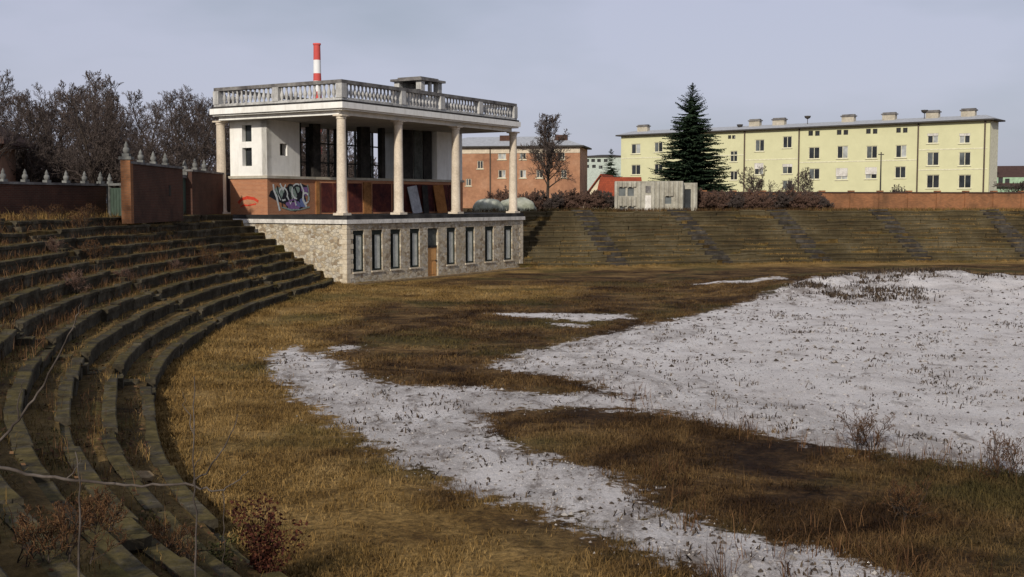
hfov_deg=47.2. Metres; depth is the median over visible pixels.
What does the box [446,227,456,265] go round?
window
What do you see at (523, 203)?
covered heap
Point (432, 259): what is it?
door
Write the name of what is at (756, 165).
window
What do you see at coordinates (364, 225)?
pavilion
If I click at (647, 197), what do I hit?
door
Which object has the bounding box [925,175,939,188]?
window
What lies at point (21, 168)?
bare shrub
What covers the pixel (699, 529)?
weeds
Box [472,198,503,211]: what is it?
covered heap
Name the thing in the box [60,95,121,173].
bare tree
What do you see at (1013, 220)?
terrace stand
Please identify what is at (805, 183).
bare shrub
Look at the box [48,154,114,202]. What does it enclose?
bare shrub
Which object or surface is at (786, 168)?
window
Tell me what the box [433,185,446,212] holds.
leaning board
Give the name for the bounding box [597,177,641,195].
house
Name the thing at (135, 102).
bare tree
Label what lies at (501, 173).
window
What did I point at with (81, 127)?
bare tree
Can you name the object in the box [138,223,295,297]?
aisle stairs
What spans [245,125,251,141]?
window
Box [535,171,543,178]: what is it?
window
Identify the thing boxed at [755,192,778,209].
bare shrub
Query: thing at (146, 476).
broken slab
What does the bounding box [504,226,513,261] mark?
window
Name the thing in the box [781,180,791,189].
window
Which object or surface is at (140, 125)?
bare tree
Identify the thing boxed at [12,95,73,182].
bare tree
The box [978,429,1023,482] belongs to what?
bare shrub
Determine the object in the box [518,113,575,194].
bare tree
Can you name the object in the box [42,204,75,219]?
bare shrub
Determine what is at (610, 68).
sky
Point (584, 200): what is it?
bare shrub
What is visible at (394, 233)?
window
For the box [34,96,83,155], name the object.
bare tree
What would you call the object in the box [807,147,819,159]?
window
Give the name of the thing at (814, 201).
bare shrub
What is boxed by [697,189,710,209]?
bare shrub
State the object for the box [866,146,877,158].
window
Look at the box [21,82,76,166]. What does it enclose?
bare tree
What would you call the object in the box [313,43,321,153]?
smokestack
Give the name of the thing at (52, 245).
bare shrub
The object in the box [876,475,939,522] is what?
bare shrub
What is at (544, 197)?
bare shrub
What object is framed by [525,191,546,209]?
bare shrub
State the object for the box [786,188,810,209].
bare shrub
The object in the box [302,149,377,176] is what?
bare shrub
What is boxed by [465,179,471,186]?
window
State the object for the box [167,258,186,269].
bare shrub
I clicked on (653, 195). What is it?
shed
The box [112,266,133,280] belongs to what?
bare shrub
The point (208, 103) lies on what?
bare tree
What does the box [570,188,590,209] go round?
bare shrub
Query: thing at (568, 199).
bare shrub
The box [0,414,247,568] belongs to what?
bare sapling
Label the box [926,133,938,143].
window
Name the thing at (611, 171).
spruce tree
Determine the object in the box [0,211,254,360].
weeds
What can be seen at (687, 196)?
side door
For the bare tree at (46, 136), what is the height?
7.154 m
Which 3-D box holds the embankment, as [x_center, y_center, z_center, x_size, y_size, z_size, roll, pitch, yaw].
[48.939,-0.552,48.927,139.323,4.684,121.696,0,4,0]
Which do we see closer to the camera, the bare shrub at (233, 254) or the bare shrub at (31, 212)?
the bare shrub at (31, 212)
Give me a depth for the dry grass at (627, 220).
100.44 m
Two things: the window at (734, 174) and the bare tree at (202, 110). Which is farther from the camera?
the window at (734, 174)
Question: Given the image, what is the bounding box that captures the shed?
[614,181,696,210]
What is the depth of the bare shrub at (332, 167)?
105.74 m
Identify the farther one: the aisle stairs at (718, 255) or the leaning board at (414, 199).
the aisle stairs at (718, 255)
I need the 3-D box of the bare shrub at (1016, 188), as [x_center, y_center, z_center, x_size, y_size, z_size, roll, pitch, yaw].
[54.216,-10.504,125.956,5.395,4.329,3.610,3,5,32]
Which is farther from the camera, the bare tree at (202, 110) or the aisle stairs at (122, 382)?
the bare tree at (202, 110)
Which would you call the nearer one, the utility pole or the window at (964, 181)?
the utility pole
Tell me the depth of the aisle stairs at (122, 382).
29.31 m
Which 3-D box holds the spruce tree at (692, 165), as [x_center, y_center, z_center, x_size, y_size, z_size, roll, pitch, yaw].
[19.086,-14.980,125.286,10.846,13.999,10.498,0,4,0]
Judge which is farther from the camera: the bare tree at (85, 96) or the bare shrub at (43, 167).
the bare tree at (85, 96)
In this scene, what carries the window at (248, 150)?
in the pavilion
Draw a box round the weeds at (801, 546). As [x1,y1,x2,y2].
[600,379,1023,576]
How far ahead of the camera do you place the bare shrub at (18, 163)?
73.32 m
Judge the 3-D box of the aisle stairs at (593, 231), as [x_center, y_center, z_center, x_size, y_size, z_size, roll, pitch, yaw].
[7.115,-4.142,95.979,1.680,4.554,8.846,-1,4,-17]
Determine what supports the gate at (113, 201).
attached to the brick wall at (15, 197)
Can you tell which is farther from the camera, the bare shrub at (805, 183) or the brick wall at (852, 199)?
the bare shrub at (805, 183)
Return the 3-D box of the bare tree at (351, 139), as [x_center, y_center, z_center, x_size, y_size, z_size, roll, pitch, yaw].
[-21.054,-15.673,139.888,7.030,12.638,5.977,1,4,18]
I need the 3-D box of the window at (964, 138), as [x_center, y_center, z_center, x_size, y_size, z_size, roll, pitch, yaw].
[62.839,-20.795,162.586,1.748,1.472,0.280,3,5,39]
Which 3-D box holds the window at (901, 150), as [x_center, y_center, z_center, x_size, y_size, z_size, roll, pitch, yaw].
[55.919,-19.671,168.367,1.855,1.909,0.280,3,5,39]
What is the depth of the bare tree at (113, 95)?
105.73 m
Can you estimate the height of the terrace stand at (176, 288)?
4.631 m
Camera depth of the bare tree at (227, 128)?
113.16 m
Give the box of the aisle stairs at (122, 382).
[0,324,155,401]
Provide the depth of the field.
23.91 m
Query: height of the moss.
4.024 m
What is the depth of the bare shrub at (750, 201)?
112.30 m
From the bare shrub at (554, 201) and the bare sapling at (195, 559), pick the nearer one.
the bare sapling at (195, 559)
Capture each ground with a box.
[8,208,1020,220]
[266,270,1023,576]
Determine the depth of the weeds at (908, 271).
62.91 m
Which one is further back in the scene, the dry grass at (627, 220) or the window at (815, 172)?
the window at (815, 172)
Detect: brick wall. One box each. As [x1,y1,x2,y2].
[0,168,107,218]
[119,142,183,223]
[185,158,229,214]
[702,190,1023,210]
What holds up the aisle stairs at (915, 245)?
on the embankment
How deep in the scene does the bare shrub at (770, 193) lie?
114.23 m
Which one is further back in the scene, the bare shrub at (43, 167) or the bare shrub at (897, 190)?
the bare shrub at (897, 190)
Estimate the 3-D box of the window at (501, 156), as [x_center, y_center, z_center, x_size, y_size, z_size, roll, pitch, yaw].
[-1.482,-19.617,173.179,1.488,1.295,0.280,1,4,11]
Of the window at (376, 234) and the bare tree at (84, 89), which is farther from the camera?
the bare tree at (84, 89)
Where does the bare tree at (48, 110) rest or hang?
on the ground at (463, 211)
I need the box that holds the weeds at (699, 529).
[276,269,1023,576]
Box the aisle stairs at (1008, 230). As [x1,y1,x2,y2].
[979,209,1023,256]
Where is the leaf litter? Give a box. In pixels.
[0,255,251,575]
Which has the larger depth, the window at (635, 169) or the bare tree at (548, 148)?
the window at (635, 169)
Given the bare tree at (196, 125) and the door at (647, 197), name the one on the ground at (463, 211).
the bare tree at (196, 125)
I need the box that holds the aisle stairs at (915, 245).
[868,209,932,260]
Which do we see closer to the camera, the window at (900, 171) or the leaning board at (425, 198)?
the leaning board at (425, 198)
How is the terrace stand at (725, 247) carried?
on the embankment
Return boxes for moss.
[1,217,321,568]
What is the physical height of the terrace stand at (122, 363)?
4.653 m
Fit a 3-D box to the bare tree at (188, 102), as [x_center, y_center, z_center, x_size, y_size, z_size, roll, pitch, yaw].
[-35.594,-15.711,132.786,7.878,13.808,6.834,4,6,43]
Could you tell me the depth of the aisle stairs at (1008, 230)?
105.09 m
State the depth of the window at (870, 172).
171.40 m
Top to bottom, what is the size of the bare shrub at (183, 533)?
0.502 m
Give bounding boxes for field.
[155,260,1023,576]
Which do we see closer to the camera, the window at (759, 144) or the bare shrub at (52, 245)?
the bare shrub at (52, 245)
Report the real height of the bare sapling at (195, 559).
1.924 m
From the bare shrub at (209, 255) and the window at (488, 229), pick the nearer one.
the bare shrub at (209, 255)
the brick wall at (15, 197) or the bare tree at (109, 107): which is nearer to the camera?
the brick wall at (15, 197)
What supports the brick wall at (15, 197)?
on the ground at (463, 211)
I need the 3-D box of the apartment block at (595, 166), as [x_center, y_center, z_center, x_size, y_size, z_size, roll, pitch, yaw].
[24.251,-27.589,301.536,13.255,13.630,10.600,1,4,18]
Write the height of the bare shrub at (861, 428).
1.072 m
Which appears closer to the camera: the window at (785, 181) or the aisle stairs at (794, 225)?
the aisle stairs at (794, 225)
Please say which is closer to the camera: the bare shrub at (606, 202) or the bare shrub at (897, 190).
the bare shrub at (606, 202)
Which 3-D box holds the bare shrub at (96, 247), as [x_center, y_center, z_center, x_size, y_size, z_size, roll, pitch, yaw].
[-16.917,-1.546,47.563,1.214,0.995,2.018,4,6,42]
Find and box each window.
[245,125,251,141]
[246,148,251,165]
[353,230,365,273]
[371,230,383,271]
[390,229,401,270]
[410,229,420,268]
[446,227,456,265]
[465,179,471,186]
[465,227,475,264]
[477,161,482,168]
[485,226,494,262]
[497,170,505,178]
[498,153,506,159]
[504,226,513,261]
[519,170,526,178]
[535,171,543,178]
[630,144,639,154]
[631,165,639,174]
[653,142,662,152]
[653,164,662,174]
[729,171,737,180]
[730,151,736,161]
[754,139,764,151]
[754,163,762,174]
[781,136,791,148]
[781,164,791,174]
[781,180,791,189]
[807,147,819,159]
[808,168,819,179]
[834,168,847,180]
[837,146,848,158]
[864,167,877,179]
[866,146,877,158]
[893,166,905,178]
[896,145,906,157]
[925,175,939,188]
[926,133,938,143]
[927,152,938,165]
[957,175,971,188]
[958,133,970,143]
[959,152,970,165]
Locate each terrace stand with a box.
[0,221,216,387]
[0,329,287,576]
[10,217,288,324]
[152,215,332,295]
[464,211,610,266]
[593,211,716,265]
[687,210,812,263]
[784,210,918,262]
[887,210,1023,261]
[997,211,1023,237]
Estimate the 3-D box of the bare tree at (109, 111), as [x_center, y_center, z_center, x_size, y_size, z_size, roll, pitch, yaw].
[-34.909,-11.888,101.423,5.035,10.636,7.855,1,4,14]
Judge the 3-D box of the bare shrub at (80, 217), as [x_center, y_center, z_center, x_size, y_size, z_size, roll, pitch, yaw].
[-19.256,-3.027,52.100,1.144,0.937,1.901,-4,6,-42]
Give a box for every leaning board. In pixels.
[407,185,421,212]
[422,185,428,212]
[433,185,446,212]
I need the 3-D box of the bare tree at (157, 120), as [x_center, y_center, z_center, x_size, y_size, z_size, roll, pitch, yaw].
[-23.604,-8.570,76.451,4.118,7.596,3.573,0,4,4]
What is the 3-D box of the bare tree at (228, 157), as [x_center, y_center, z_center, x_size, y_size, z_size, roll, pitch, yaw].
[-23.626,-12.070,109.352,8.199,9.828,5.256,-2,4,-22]
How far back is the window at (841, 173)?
174.23 m
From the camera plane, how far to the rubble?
34.19 m
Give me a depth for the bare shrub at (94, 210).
56.12 m
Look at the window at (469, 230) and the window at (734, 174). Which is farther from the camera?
the window at (734, 174)
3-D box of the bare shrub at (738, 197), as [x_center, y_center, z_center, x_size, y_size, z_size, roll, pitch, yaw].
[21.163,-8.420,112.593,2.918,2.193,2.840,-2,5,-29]
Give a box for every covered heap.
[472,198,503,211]
[501,197,536,210]
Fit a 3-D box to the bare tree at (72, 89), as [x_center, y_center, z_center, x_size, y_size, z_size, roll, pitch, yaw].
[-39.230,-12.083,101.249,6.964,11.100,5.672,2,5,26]
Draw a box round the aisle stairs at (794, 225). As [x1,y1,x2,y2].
[766,209,831,261]
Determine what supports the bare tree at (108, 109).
on the ground at (463, 211)
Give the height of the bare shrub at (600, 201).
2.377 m
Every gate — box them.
[106,173,121,216]
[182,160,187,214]
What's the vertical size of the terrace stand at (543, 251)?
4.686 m
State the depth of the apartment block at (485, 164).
173.38 m
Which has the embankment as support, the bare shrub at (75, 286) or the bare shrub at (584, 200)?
the bare shrub at (75, 286)
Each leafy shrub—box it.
[182,534,241,571]
[226,492,310,573]
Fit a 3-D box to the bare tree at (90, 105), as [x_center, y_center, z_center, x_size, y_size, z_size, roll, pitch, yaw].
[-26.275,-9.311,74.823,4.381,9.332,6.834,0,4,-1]
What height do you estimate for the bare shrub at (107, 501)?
0.561 m
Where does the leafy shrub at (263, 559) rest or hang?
on the field
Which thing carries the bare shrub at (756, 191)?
on the ground at (463, 211)
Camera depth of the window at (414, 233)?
78.47 m
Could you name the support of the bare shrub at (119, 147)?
on the ground at (463, 211)
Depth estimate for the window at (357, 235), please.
73.36 m
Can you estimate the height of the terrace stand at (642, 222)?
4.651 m
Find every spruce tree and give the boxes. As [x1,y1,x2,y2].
[603,149,622,176]
[648,82,736,209]
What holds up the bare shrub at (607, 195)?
on the ground at (463, 211)
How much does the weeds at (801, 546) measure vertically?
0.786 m
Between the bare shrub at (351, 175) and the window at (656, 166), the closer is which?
the bare shrub at (351, 175)
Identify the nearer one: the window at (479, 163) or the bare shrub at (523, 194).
the bare shrub at (523, 194)
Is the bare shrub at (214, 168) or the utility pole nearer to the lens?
the bare shrub at (214, 168)
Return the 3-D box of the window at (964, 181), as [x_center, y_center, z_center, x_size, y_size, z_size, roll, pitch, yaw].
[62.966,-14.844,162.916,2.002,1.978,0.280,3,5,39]
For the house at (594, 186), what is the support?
on the ground at (463, 211)
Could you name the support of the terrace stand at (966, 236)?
on the embankment
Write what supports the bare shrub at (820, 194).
on the ground at (463, 211)
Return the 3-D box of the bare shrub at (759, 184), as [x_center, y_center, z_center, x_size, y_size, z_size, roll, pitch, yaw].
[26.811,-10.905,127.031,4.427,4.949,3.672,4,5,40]
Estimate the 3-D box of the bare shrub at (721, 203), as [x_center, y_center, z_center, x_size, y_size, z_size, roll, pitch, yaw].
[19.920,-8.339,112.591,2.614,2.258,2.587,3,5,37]
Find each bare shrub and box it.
[12,502,130,566]
[13,151,42,181]
[15,138,69,182]
[16,147,81,181]
[21,205,42,220]
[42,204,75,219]
[43,235,65,252]
[45,485,128,540]
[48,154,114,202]
[51,149,106,187]
[58,268,90,293]
[67,210,90,227]
[68,238,119,258]
[69,125,190,204]
[74,203,103,217]
[107,137,177,186]
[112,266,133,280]
[144,520,204,562]
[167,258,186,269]
[196,248,219,264]
[208,158,230,197]
[228,250,245,259]
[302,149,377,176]
[304,155,377,177]
[321,159,377,177]
[323,155,353,176]
[485,185,508,201]
[517,188,539,197]
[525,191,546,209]
[534,190,560,207]
[541,193,564,210]
[554,189,567,209]
[560,188,578,208]
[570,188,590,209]
[580,189,597,208]
[583,189,611,209]
[596,190,613,208]
[600,190,613,210]
[697,188,719,208]
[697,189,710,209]
[704,189,724,208]
[713,190,733,208]
[716,190,744,209]
[719,190,736,207]
[736,165,779,191]
[741,190,759,209]
[746,189,768,209]
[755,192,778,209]
[765,190,780,209]
[772,190,797,208]
[780,167,813,191]
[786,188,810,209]
[798,191,825,209]
[800,190,827,208]
[818,196,834,209]
[835,405,895,450]
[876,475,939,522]
[890,184,905,191]
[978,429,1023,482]
[992,181,1023,191]
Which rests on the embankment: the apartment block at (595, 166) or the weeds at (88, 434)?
the weeds at (88, 434)
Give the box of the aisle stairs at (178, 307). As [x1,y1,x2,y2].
[0,218,221,328]
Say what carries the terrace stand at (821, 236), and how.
on the embankment
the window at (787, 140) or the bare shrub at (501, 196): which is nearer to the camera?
the bare shrub at (501, 196)
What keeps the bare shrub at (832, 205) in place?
on the ground at (463, 211)
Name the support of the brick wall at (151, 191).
on the embankment
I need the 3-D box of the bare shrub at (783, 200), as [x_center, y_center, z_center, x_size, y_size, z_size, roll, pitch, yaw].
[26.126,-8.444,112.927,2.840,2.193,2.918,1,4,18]
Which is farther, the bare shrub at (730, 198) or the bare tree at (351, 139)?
the bare tree at (351, 139)
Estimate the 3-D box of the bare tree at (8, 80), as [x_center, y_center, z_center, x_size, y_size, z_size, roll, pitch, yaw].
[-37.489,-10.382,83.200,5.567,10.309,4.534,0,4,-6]
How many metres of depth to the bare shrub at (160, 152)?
79.77 m
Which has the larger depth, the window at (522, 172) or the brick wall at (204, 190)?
the window at (522, 172)
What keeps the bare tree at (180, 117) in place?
on the ground at (463, 211)
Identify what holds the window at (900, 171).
in the apartment block at (933, 151)
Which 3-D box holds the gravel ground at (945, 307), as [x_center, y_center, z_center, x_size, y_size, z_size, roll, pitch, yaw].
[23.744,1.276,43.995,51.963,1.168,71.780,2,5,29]
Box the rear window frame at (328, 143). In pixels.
[301,129,377,177]
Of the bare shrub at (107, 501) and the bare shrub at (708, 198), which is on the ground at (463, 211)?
the bare shrub at (708, 198)
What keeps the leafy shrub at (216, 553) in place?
on the embankment
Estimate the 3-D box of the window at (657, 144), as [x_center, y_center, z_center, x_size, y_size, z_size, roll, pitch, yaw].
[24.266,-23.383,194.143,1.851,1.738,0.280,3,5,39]
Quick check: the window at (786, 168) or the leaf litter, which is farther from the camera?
the window at (786, 168)
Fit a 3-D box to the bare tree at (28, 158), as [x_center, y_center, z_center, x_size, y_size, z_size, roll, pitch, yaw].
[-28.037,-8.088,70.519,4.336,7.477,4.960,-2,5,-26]
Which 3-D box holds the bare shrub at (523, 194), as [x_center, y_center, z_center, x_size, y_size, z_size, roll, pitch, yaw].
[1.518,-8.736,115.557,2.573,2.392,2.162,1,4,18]
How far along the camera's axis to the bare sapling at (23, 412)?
5.25 m
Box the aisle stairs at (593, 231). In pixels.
[571,210,628,265]
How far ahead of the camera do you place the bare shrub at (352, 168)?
105.09 m
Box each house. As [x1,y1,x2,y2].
[0,127,35,181]
[588,174,613,208]
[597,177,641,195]
[997,166,1023,191]
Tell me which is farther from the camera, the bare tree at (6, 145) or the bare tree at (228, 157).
the bare tree at (228, 157)
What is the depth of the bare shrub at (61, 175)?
71.69 m
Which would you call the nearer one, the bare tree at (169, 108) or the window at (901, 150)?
the bare tree at (169, 108)
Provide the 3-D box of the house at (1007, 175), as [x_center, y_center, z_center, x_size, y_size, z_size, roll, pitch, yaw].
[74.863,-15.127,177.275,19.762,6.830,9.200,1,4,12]
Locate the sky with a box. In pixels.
[0,0,1023,176]
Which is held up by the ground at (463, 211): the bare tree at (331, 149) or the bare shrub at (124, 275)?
the bare tree at (331, 149)
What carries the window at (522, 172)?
in the apartment block at (485, 164)
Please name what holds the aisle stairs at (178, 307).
on the embankment
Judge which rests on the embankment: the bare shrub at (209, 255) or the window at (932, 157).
the bare shrub at (209, 255)
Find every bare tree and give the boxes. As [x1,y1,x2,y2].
[0,70,19,127]
[0,71,41,168]
[0,93,34,138]
[5,91,60,159]
[8,92,78,182]
[9,89,71,146]
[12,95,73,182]
[18,99,63,182]
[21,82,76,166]
[22,82,91,155]
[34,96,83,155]
[46,69,154,156]
[49,88,117,183]
[51,73,136,182]
[54,82,101,154]
[60,74,166,156]
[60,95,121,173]
[75,86,138,153]
[79,89,129,155]
[84,88,154,164]
[92,99,162,179]
[119,89,189,154]
[122,102,177,160]
[127,100,183,164]
[136,99,188,158]
[152,84,213,169]
[153,89,216,168]
[153,97,211,167]
[167,93,227,167]
[170,89,207,167]
[177,99,216,169]
[193,97,229,161]
[204,93,240,210]
[225,139,302,173]
[301,127,325,174]
[321,129,356,160]
[321,129,356,177]
[321,131,356,158]
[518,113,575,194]
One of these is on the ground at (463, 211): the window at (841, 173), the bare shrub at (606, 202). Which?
the bare shrub at (606, 202)
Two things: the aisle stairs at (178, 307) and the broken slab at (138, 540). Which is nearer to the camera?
the broken slab at (138, 540)
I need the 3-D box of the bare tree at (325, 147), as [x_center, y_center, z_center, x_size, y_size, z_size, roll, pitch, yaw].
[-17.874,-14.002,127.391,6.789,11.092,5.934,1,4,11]
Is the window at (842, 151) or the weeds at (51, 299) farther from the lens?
the window at (842, 151)
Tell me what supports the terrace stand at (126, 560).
on the embankment
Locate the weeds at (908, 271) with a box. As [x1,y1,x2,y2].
[752,265,1022,304]
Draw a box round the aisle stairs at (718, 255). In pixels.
[667,210,732,263]
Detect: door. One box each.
[428,248,436,275]
[645,195,650,209]
[684,189,690,209]
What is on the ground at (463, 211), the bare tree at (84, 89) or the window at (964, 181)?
the bare tree at (84, 89)
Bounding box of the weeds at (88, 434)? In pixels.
[0,323,267,576]
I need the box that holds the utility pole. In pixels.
[878,152,883,190]
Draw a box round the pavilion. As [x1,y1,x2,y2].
[210,76,533,284]
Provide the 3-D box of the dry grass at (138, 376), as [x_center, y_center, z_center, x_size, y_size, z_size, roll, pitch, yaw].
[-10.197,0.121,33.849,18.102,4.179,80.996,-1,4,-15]
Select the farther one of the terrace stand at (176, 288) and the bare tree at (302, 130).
the bare tree at (302, 130)
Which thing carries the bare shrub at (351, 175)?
on the ground at (463, 211)
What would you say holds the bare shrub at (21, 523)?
on the embankment
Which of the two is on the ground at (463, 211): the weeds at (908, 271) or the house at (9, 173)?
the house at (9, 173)
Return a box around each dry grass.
[0,213,330,576]
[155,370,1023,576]
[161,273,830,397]
[482,209,1023,262]
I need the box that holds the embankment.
[0,211,1023,576]
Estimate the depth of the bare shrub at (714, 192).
112.92 m
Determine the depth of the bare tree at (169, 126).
129.99 m
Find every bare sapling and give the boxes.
[0,303,80,441]
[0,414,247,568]
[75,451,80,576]
[182,376,202,576]
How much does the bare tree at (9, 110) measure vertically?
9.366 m
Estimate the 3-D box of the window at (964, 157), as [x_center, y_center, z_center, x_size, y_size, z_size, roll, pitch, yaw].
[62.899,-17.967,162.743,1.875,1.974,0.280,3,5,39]
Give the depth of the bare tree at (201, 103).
120.23 m
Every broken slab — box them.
[111,531,152,550]
[136,471,154,482]
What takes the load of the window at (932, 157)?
in the apartment block at (933, 151)
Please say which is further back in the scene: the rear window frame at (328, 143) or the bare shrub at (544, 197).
the bare shrub at (544, 197)
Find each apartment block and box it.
[462,135,591,207]
[587,155,620,190]
[615,108,1004,191]
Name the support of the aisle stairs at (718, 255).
on the embankment
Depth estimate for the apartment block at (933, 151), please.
172.69 m
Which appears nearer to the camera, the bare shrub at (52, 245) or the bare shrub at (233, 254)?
the bare shrub at (52, 245)
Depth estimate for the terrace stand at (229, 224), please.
67.29 m
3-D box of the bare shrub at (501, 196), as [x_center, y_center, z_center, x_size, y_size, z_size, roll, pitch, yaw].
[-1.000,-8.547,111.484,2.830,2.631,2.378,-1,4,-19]
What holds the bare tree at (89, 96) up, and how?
on the ground at (463, 211)

